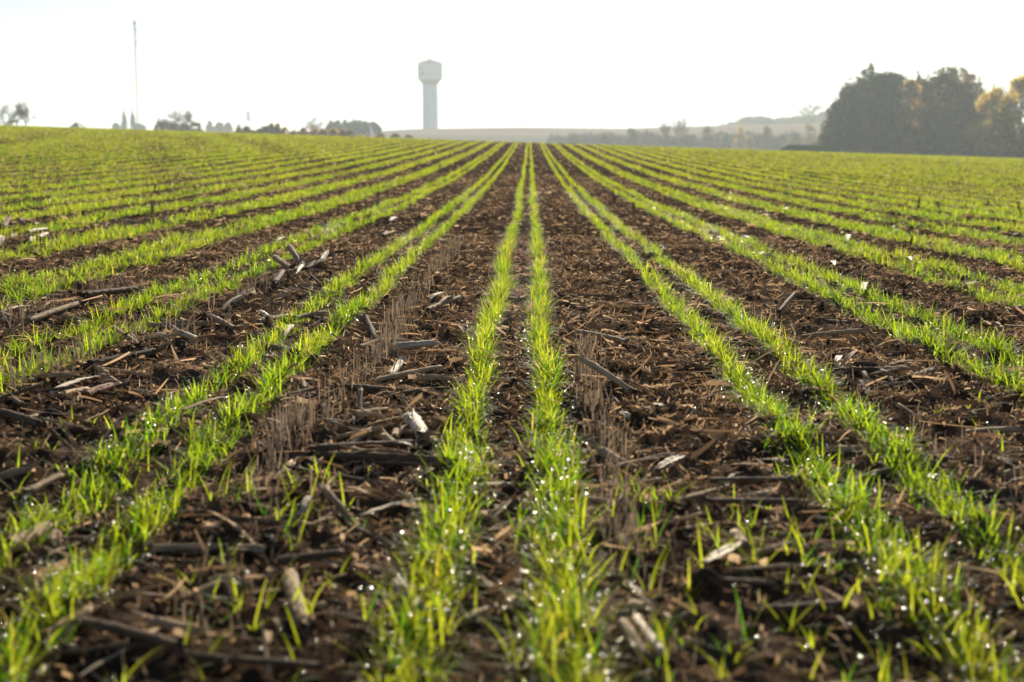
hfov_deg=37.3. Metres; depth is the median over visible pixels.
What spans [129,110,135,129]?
spruce tree
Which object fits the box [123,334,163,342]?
corn stalk
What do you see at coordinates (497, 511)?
corn husk
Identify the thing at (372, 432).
corn stalk
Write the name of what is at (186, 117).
bare tree
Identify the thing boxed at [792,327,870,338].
corn stalk
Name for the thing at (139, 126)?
shrub
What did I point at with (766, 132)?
bare tree
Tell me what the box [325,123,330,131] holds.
evergreen tree
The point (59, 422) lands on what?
corn stalk
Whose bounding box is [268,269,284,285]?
corn stalk
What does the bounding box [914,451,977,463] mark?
corn stalk
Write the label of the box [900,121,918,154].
shrub
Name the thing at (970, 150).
shrub
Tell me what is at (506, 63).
sky
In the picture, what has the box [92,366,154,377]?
corn stalk
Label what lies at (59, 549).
corn stalk
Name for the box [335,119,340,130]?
evergreen tree
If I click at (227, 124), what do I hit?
shrub
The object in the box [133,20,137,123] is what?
radio mast
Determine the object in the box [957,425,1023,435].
corn stalk
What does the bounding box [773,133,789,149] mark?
hedgerow tree
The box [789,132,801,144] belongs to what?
hedgerow tree
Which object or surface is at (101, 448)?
corn stalk
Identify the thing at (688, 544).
stalk
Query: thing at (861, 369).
corn stalk
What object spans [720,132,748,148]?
bare tree
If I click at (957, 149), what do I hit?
shrub
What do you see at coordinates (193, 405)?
corn husk
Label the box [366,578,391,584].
corn stalk
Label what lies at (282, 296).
corn stalk
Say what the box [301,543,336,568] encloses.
corn stalk
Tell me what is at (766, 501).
corn stalk
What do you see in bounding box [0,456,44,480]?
corn stalk
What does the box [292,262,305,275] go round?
corn stalk
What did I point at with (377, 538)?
corn stalk
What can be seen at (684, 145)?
bare tree
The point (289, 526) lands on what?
corn husk
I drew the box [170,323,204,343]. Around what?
corn stalk
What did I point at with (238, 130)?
shrub
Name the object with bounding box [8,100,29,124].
bare tree
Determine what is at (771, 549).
corn stalk
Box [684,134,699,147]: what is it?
hedgerow tree
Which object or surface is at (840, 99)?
leafy tree
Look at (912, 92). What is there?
leafy tree
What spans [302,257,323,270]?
corn stalk
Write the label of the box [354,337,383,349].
corn stalk
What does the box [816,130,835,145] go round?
shrub
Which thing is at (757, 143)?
bare tree
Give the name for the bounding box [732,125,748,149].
hedgerow tree
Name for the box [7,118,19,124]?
shrub
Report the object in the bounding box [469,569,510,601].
corn stalk
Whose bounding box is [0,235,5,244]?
corn husk
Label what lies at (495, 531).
corn stalk
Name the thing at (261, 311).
corn stalk
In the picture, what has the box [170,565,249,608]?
corn stalk
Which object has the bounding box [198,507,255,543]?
corn husk
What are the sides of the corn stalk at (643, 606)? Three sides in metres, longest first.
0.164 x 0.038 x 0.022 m
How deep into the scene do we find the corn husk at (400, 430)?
3.54 m
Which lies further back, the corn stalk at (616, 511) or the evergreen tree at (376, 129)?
the evergreen tree at (376, 129)
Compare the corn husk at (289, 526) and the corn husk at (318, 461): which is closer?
the corn husk at (289, 526)
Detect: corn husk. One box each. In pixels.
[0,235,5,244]
[1,305,31,311]
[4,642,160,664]
[12,386,53,399]
[48,372,122,387]
[49,376,96,393]
[51,528,60,547]
[57,423,76,446]
[83,374,112,380]
[89,407,146,413]
[116,627,160,652]
[122,389,154,394]
[178,533,204,540]
[181,395,245,410]
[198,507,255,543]
[208,551,244,560]
[208,575,262,589]
[218,544,267,551]
[220,295,252,311]
[226,524,353,538]
[230,286,257,305]
[233,545,315,551]
[235,524,243,530]
[236,488,267,495]
[251,588,347,596]
[265,630,271,643]
[281,324,298,337]
[297,519,308,526]
[300,495,311,514]
[303,456,321,464]
[306,522,337,534]
[311,513,341,523]
[320,250,328,260]
[320,425,336,436]
[331,404,377,413]
[331,506,384,521]
[343,486,369,494]
[360,498,441,515]
[362,416,404,428]
[367,404,405,407]
[370,386,449,401]
[385,418,438,431]
[393,441,415,447]
[398,423,408,438]
[414,467,433,479]
[427,292,448,299]
[466,482,525,489]
[471,575,546,608]
[476,621,543,661]
[484,377,515,380]
[489,496,514,519]
[582,435,601,441]
[589,533,628,552]
[590,464,623,466]
[596,320,633,323]
[596,458,658,473]
[604,486,635,515]
[620,411,630,419]
[631,452,677,463]
[635,592,682,636]
[642,403,666,406]
[653,454,688,469]
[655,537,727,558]
[703,540,744,563]
[728,472,744,476]
[731,462,773,468]
[735,292,769,296]
[750,455,777,476]
[752,458,791,461]
[806,582,842,599]
[835,355,842,362]
[837,350,856,370]
[856,378,890,387]
[861,282,868,291]
[878,380,915,388]
[885,359,914,365]
[885,494,918,499]
[987,398,1017,403]
[997,456,1015,465]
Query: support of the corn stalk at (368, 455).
on the ground at (160, 667)
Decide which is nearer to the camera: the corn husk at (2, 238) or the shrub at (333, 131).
the corn husk at (2, 238)
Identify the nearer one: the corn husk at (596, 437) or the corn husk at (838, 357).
the corn husk at (596, 437)
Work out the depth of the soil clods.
3.92 m
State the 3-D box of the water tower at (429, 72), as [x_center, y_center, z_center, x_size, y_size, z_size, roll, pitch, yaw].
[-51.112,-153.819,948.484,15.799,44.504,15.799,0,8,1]
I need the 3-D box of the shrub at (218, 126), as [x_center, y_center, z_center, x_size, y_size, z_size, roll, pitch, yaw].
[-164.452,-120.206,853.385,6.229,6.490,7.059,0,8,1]
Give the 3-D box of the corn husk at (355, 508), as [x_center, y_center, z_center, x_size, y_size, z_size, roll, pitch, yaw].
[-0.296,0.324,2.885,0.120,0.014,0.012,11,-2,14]
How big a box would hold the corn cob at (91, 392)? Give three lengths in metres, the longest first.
0.279 x 0.028 x 0.028 m
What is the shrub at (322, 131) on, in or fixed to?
on the ground at (160, 667)
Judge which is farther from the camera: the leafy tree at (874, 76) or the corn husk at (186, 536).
the leafy tree at (874, 76)
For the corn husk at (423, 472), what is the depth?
3.09 m
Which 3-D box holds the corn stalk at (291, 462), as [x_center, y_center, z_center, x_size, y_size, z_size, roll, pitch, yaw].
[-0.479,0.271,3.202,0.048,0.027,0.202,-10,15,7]
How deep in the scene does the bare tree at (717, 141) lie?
580.67 m
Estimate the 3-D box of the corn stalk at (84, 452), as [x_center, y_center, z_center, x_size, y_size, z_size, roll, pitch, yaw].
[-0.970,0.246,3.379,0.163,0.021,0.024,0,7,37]
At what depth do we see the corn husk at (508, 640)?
2.16 m
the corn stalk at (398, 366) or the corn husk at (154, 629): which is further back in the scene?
the corn stalk at (398, 366)
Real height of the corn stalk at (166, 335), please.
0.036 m
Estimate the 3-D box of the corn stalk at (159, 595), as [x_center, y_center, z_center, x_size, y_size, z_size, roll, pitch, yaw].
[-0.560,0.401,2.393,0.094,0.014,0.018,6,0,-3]
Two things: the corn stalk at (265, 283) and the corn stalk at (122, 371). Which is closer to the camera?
the corn stalk at (122, 371)
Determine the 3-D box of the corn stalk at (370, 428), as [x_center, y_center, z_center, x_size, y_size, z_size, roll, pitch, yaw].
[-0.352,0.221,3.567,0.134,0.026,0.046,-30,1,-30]
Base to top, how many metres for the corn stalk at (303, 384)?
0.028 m
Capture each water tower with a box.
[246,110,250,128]
[417,58,442,128]
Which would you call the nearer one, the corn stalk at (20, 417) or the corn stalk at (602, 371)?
the corn stalk at (20, 417)
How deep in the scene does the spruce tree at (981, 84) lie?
343.92 m
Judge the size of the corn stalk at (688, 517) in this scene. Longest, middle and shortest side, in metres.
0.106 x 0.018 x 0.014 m
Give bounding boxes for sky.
[0,0,1023,130]
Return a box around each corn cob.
[66,477,97,489]
[83,383,114,396]
[239,376,256,387]
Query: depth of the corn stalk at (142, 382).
4.38 m
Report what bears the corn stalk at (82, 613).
on the ground at (160, 667)
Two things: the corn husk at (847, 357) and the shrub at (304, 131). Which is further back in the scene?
the shrub at (304, 131)
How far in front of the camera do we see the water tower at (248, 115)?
1485.40 m
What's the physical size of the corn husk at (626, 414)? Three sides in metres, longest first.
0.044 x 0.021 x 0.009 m
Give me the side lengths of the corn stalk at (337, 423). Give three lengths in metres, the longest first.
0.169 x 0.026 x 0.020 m
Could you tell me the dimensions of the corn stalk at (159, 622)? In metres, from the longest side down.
0.183 x 0.040 x 0.023 m
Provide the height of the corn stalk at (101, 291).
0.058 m
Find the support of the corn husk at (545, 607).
on the ground at (160, 667)
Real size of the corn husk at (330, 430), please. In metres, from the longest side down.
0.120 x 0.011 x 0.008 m
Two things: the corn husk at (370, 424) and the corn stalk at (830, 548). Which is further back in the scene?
the corn husk at (370, 424)
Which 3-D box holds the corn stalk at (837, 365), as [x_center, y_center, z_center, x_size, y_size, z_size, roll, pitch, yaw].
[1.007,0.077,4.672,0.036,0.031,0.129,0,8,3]
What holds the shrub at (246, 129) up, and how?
on the ground at (160, 667)
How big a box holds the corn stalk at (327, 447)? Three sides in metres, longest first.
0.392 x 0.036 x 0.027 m
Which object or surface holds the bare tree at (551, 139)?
on the ground at (160, 667)
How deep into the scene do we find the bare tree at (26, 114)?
337.09 m
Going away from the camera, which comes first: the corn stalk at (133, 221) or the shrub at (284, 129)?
the corn stalk at (133, 221)
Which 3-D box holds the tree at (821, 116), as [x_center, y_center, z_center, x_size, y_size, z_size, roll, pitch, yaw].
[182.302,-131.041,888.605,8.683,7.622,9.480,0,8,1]
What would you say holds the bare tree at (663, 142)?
on the ground at (160, 667)
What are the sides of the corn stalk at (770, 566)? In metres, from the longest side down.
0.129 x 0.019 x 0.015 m
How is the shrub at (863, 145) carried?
on the ground at (160, 667)
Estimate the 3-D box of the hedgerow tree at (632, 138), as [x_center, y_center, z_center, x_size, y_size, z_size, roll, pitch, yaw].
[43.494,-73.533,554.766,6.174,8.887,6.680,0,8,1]
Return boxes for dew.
[0,178,1023,681]
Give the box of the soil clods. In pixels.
[0,206,1023,681]
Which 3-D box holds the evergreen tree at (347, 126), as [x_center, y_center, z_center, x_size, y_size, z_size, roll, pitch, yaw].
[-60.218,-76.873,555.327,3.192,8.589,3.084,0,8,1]
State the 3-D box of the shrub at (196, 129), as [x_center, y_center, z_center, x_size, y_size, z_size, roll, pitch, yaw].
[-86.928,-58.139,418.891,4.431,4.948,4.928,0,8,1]
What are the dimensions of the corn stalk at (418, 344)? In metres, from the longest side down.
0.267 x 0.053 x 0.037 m
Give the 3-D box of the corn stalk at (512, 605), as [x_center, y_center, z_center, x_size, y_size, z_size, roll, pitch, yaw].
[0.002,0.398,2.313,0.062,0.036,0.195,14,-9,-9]
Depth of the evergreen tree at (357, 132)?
554.72 m
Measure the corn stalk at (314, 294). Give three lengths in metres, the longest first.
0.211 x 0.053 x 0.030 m
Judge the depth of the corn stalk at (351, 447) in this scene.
3.31 m
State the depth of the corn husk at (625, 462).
3.19 m
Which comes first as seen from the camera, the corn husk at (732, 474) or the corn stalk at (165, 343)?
the corn husk at (732, 474)
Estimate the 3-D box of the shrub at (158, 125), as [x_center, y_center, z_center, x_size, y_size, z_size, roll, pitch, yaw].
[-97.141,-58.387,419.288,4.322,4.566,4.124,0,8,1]
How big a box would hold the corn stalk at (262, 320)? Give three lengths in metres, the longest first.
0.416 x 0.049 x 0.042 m
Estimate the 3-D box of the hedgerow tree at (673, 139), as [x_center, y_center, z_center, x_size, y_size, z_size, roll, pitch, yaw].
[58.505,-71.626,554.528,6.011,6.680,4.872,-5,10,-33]
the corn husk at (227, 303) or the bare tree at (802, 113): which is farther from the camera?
the bare tree at (802, 113)
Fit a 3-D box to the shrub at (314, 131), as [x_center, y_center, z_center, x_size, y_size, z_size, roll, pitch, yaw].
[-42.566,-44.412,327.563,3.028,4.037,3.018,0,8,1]
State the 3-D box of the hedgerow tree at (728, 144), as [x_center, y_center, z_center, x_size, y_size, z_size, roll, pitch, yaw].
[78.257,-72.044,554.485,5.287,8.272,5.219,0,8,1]
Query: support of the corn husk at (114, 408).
on the ground at (160, 667)
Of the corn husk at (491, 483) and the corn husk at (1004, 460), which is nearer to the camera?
the corn husk at (491, 483)
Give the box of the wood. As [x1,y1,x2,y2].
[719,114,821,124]
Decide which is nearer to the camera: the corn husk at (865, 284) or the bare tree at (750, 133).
the corn husk at (865, 284)
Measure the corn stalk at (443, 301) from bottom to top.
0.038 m
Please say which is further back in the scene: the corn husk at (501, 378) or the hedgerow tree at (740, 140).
the hedgerow tree at (740, 140)
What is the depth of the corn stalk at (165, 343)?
5.03 m
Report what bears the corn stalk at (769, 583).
on the ground at (160, 667)
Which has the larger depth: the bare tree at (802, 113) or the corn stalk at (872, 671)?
the bare tree at (802, 113)
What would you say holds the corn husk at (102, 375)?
on the ground at (160, 667)
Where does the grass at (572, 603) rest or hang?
on the ground at (160, 667)
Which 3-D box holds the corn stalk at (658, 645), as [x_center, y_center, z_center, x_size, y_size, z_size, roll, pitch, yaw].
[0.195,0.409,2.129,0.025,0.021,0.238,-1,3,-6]
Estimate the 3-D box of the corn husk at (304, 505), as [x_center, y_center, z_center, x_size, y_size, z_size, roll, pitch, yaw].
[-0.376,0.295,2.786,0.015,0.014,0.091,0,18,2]
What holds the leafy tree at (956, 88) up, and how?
on the ground at (160, 667)
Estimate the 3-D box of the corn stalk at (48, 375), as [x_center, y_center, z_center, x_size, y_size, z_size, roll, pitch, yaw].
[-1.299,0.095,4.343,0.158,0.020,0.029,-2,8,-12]
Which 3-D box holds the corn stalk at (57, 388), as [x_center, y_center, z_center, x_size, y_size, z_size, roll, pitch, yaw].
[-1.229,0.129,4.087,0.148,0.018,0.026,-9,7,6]
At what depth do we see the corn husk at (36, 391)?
4.06 m
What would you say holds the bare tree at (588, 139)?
on the ground at (160, 667)
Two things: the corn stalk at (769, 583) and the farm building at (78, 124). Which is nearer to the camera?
the corn stalk at (769, 583)
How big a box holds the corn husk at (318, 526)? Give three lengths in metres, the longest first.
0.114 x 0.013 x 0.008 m
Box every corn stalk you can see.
[0,212,13,229]
[0,311,29,330]
[0,326,30,330]
[0,379,52,398]
[0,391,30,407]
[0,408,47,428]
[0,411,39,418]
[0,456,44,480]
[0,517,69,557]
[14,469,66,497]
[18,298,81,322]
[24,595,107,644]
[25,227,49,233]
[31,385,79,393]
[34,370,83,377]
[35,416,93,430]
[37,231,50,239]
[38,293,72,296]
[46,423,80,432]
[46,427,73,450]
[46,532,113,544]
[46,541,77,556]
[48,383,90,397]
[56,312,97,323]
[64,357,86,366]
[66,450,97,455]
[68,612,201,653]
[70,285,141,299]
[72,479,109,498]
[78,344,168,371]
[78,388,121,395]
[83,379,140,395]
[88,443,117,451]
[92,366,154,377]
[93,363,135,387]
[97,366,116,374]
[97,377,156,383]
[111,325,147,349]
[114,607,230,637]
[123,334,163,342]
[125,219,148,223]
[133,591,181,598]
[138,331,177,340]
[139,537,232,551]
[142,318,212,328]
[159,335,176,346]
[169,649,340,672]
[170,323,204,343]
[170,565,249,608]
[173,509,202,512]
[206,312,236,329]
[218,511,285,526]
[248,501,276,510]
[252,312,298,325]
[256,544,354,565]
[257,340,302,354]
[258,309,270,319]
[261,281,287,289]
[267,381,332,402]
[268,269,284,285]
[268,598,353,608]
[272,255,294,269]
[274,290,291,299]
[274,454,302,478]
[281,562,324,637]
[282,464,376,485]
[283,448,458,464]
[284,308,328,319]
[286,243,305,269]
[287,267,298,273]
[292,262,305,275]
[293,281,330,287]
[296,288,336,302]
[297,285,321,293]
[297,376,306,388]
[300,436,446,451]
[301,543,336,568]
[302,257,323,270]
[307,273,324,287]
[310,316,326,321]
[313,416,376,436]
[317,481,363,534]
[320,399,324,416]
[327,530,362,541]
[328,426,375,441]
[330,613,363,619]
[335,459,448,467]
[337,380,432,396]
[340,444,379,452]
[341,520,408,557]
[342,403,397,414]
[342,423,387,442]
[345,409,386,418]
[347,462,375,474]
[351,595,393,610]
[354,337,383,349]
[356,381,362,409]
[362,309,380,345]
[363,362,445,382]
[366,427,378,434]
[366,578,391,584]
[375,339,442,350]
[378,429,394,448]
[379,230,392,236]
[381,355,407,380]
[384,568,433,617]
[387,338,411,342]
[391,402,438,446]
[391,424,404,439]
[398,380,417,384]
[402,429,446,437]
[404,467,432,472]
[412,371,456,383]
[413,430,433,448]
[415,411,435,415]
[423,295,462,312]
[461,593,501,621]
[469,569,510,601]
[482,521,508,533]
[488,518,533,537]
[499,519,513,537]
[499,590,532,613]
[569,493,652,505]
[570,348,636,394]
[575,328,633,343]
[585,435,648,473]
[589,471,674,493]
[602,601,655,671]
[606,500,617,513]
[612,527,643,559]
[618,596,672,616]
[618,664,659,681]
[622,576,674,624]
[627,303,650,305]
[631,610,676,660]
[663,509,709,525]
[675,522,708,532]
[680,482,739,501]
[692,494,810,505]
[698,474,798,482]
[701,573,814,590]
[726,561,799,574]
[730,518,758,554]
[733,535,805,565]
[735,483,755,492]
[737,488,789,497]
[754,592,859,614]
[774,291,796,313]
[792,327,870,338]
[818,363,884,373]
[820,443,872,452]
[823,544,884,553]
[825,317,857,322]
[832,658,901,681]
[833,359,845,372]
[840,459,904,484]
[842,583,868,621]
[857,378,868,398]
[864,367,902,376]
[872,363,918,371]
[878,367,893,375]
[878,380,909,386]
[884,373,901,389]
[891,362,938,381]
[893,400,919,416]
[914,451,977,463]
[935,596,1014,615]
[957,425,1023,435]
[979,318,1009,329]
[988,464,1023,477]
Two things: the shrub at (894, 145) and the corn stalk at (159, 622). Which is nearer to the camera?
the corn stalk at (159, 622)
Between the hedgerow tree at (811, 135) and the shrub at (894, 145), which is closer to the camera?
the shrub at (894, 145)
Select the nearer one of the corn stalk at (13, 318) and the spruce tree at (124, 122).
the corn stalk at (13, 318)
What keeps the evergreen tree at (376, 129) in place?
on the ground at (160, 667)
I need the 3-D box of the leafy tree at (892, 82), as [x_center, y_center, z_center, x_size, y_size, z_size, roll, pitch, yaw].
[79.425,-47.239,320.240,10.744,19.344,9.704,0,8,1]
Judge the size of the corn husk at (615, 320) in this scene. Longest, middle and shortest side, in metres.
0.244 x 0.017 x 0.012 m
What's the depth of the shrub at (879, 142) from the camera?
301.85 m
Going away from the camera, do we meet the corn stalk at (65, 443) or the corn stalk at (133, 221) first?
the corn stalk at (65, 443)
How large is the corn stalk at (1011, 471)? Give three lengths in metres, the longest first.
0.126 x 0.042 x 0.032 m
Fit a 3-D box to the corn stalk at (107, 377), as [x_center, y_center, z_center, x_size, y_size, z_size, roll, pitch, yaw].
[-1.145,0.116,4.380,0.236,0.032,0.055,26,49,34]
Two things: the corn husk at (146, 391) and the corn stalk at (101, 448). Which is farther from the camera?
the corn husk at (146, 391)
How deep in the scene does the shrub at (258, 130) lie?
326.78 m
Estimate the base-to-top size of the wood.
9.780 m
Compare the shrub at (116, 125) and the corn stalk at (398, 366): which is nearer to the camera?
the corn stalk at (398, 366)
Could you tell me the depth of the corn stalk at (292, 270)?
7.50 m
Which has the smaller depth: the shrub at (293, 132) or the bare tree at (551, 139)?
the shrub at (293, 132)
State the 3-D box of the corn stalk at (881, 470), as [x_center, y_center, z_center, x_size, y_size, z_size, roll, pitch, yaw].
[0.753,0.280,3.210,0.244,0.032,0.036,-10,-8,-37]
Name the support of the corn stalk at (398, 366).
on the ground at (160, 667)
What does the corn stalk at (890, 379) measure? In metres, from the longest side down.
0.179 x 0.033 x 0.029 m
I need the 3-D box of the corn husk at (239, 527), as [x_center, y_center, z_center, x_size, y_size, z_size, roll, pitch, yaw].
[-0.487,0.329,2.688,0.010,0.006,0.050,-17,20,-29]
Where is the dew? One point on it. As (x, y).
(518, 636)
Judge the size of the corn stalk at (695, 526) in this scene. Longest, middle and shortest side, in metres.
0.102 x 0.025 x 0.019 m
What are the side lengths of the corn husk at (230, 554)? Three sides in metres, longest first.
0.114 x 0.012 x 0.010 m
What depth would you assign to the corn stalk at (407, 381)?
4.39 m
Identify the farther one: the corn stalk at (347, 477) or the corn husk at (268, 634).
the corn stalk at (347, 477)
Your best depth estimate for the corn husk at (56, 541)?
2.61 m
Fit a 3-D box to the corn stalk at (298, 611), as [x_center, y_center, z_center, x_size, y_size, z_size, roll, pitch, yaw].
[-0.326,0.393,2.333,0.049,0.033,0.376,-2,7,-12]
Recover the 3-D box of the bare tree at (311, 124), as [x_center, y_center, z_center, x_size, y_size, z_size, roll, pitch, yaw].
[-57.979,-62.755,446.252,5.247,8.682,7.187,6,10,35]
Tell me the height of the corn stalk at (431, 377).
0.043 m
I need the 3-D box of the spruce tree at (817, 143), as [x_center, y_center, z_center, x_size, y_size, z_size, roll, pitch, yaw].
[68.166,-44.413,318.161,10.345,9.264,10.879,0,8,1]
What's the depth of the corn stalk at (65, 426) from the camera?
3.57 m
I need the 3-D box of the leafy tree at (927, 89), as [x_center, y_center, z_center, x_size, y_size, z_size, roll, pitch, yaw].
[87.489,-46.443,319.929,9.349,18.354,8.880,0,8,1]
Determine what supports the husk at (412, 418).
on the ground at (160, 667)
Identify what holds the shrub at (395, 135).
on the ground at (160, 667)
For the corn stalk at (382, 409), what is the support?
on the ground at (160, 667)
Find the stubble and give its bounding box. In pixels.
[0,231,1023,681]
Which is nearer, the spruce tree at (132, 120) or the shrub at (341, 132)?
the shrub at (341, 132)
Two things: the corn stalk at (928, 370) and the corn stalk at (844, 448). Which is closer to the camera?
the corn stalk at (844, 448)
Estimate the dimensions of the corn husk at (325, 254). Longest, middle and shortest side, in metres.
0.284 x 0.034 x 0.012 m
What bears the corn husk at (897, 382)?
on the ground at (160, 667)
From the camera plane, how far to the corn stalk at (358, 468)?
3.21 m
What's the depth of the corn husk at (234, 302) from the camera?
6.40 m
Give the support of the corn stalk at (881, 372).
on the ground at (160, 667)
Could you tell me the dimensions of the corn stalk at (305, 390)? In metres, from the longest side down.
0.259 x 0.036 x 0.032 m
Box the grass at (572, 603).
[0,125,1023,681]
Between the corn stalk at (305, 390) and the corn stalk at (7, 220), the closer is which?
the corn stalk at (305, 390)
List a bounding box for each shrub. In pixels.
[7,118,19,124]
[112,122,120,128]
[132,123,145,129]
[153,121,166,130]
[167,123,180,130]
[180,124,190,130]
[189,122,203,131]
[205,120,213,130]
[214,121,223,130]
[221,127,233,131]
[224,121,231,128]
[234,127,242,132]
[242,125,250,132]
[251,128,260,132]
[260,125,268,133]
[267,123,274,133]
[274,123,281,133]
[281,126,288,133]
[287,128,298,134]
[298,127,307,134]
[308,126,318,134]
[318,128,328,135]
[327,128,338,135]
[338,129,346,135]
[345,130,354,136]
[390,133,399,137]
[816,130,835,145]
[839,122,858,152]
[852,117,873,153]
[867,118,887,153]
[883,121,902,153]
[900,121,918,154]
[916,124,935,155]
[930,123,950,155]
[947,122,968,155]
[965,135,982,156]
[984,132,1000,157]
[999,129,1016,157]
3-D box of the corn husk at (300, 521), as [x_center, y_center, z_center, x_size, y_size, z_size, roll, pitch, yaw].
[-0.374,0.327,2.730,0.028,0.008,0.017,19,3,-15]
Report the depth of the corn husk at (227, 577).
2.40 m
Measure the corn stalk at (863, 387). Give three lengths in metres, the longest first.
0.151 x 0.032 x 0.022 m
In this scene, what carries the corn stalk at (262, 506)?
on the ground at (160, 667)
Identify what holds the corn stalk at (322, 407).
on the ground at (160, 667)
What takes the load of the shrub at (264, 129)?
on the ground at (160, 667)
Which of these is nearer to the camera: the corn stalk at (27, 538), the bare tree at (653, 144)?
the corn stalk at (27, 538)
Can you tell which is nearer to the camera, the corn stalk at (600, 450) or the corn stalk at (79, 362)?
the corn stalk at (600, 450)
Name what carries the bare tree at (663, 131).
on the ground at (160, 667)
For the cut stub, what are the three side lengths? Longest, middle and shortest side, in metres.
0.249 x 0.066 x 0.049 m
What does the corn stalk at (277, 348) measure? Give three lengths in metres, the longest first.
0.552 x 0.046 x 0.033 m
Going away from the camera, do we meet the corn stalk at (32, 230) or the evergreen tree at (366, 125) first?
the corn stalk at (32, 230)
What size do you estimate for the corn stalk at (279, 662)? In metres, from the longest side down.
0.236 x 0.031 x 0.021 m
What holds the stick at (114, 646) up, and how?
on the ground at (160, 667)
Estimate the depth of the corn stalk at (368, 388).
4.21 m
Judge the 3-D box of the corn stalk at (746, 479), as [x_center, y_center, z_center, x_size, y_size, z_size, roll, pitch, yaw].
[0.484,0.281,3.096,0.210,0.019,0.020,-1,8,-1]
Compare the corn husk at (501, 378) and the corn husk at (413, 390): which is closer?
the corn husk at (413, 390)
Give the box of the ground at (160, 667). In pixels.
[0,123,1023,681]
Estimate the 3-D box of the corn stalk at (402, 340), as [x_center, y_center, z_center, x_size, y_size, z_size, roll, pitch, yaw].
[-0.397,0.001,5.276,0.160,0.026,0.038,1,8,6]
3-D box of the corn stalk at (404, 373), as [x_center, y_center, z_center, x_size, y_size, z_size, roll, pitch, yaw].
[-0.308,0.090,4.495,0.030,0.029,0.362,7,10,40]
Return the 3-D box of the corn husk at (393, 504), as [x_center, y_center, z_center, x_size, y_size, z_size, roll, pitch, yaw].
[-0.210,0.315,2.929,0.211,0.014,0.019,-7,11,-43]
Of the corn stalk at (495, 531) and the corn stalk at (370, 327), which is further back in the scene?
the corn stalk at (370, 327)
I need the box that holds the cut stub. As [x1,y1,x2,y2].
[150,201,154,214]
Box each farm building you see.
[70,122,85,127]
[366,126,372,136]
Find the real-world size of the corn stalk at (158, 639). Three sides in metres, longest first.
0.286 x 0.031 x 0.025 m
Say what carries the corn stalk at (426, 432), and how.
on the ground at (160, 667)
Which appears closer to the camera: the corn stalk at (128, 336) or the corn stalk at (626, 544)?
the corn stalk at (626, 544)
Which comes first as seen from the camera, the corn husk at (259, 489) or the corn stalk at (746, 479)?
the corn husk at (259, 489)
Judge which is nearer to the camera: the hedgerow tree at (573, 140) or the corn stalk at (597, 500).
the corn stalk at (597, 500)
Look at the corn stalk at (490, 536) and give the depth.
2.84 m
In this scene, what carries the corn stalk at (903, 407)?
on the ground at (160, 667)
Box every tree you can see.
[0,102,18,124]
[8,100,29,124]
[15,103,34,125]
[120,110,128,128]
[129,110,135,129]
[166,108,197,130]
[302,114,324,130]
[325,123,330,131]
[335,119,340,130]
[344,119,350,131]
[354,120,360,136]
[358,119,363,133]
[363,120,369,136]
[373,123,379,135]
[547,132,560,142]
[550,135,571,143]
[561,130,588,141]
[565,136,584,144]
[582,134,598,144]
[585,132,611,144]
[597,134,611,144]
[603,131,620,140]
[610,136,621,144]
[615,134,636,144]
[623,127,638,145]
[635,137,657,145]
[639,129,650,145]
[639,131,659,146]
[653,135,668,146]
[656,120,672,146]
[659,134,677,146]
[665,136,679,146]
[671,115,690,146]
[678,137,702,147]
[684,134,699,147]
[701,125,714,148]
[701,131,722,148]
[711,130,732,139]
[719,133,733,148]
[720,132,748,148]
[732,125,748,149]
[732,130,761,149]
[744,130,777,149]
[745,135,754,149]
[760,125,773,149]
[762,126,774,149]
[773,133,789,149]
[780,131,807,143]
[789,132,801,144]
[791,101,824,122]
[801,124,816,144]
[801,133,820,144]
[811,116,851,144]
[816,111,827,122]
[820,100,862,143]
[832,81,849,126]
[838,63,908,150]
[840,76,883,151]
[868,71,893,149]
[872,71,913,140]
[893,79,925,148]
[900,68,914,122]
[906,77,946,154]
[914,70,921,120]
[925,65,976,155]
[951,72,984,144]
[961,87,1016,157]
[969,70,1023,134]
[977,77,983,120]
[995,75,1023,157]
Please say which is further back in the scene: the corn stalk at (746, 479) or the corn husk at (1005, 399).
the corn husk at (1005, 399)
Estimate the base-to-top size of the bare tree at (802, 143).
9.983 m
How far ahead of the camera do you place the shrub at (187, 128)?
420.20 m
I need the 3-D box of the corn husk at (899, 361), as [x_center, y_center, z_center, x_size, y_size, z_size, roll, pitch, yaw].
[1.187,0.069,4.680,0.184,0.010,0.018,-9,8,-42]
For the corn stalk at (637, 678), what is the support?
on the ground at (160, 667)
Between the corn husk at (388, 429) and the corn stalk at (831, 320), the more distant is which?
the corn stalk at (831, 320)
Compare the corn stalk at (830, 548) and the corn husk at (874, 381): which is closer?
the corn stalk at (830, 548)
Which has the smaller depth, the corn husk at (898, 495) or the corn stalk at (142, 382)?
the corn husk at (898, 495)
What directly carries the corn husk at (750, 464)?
on the ground at (160, 667)
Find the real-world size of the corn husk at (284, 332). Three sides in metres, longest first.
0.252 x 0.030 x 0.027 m
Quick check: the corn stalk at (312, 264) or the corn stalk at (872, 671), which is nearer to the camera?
the corn stalk at (872, 671)

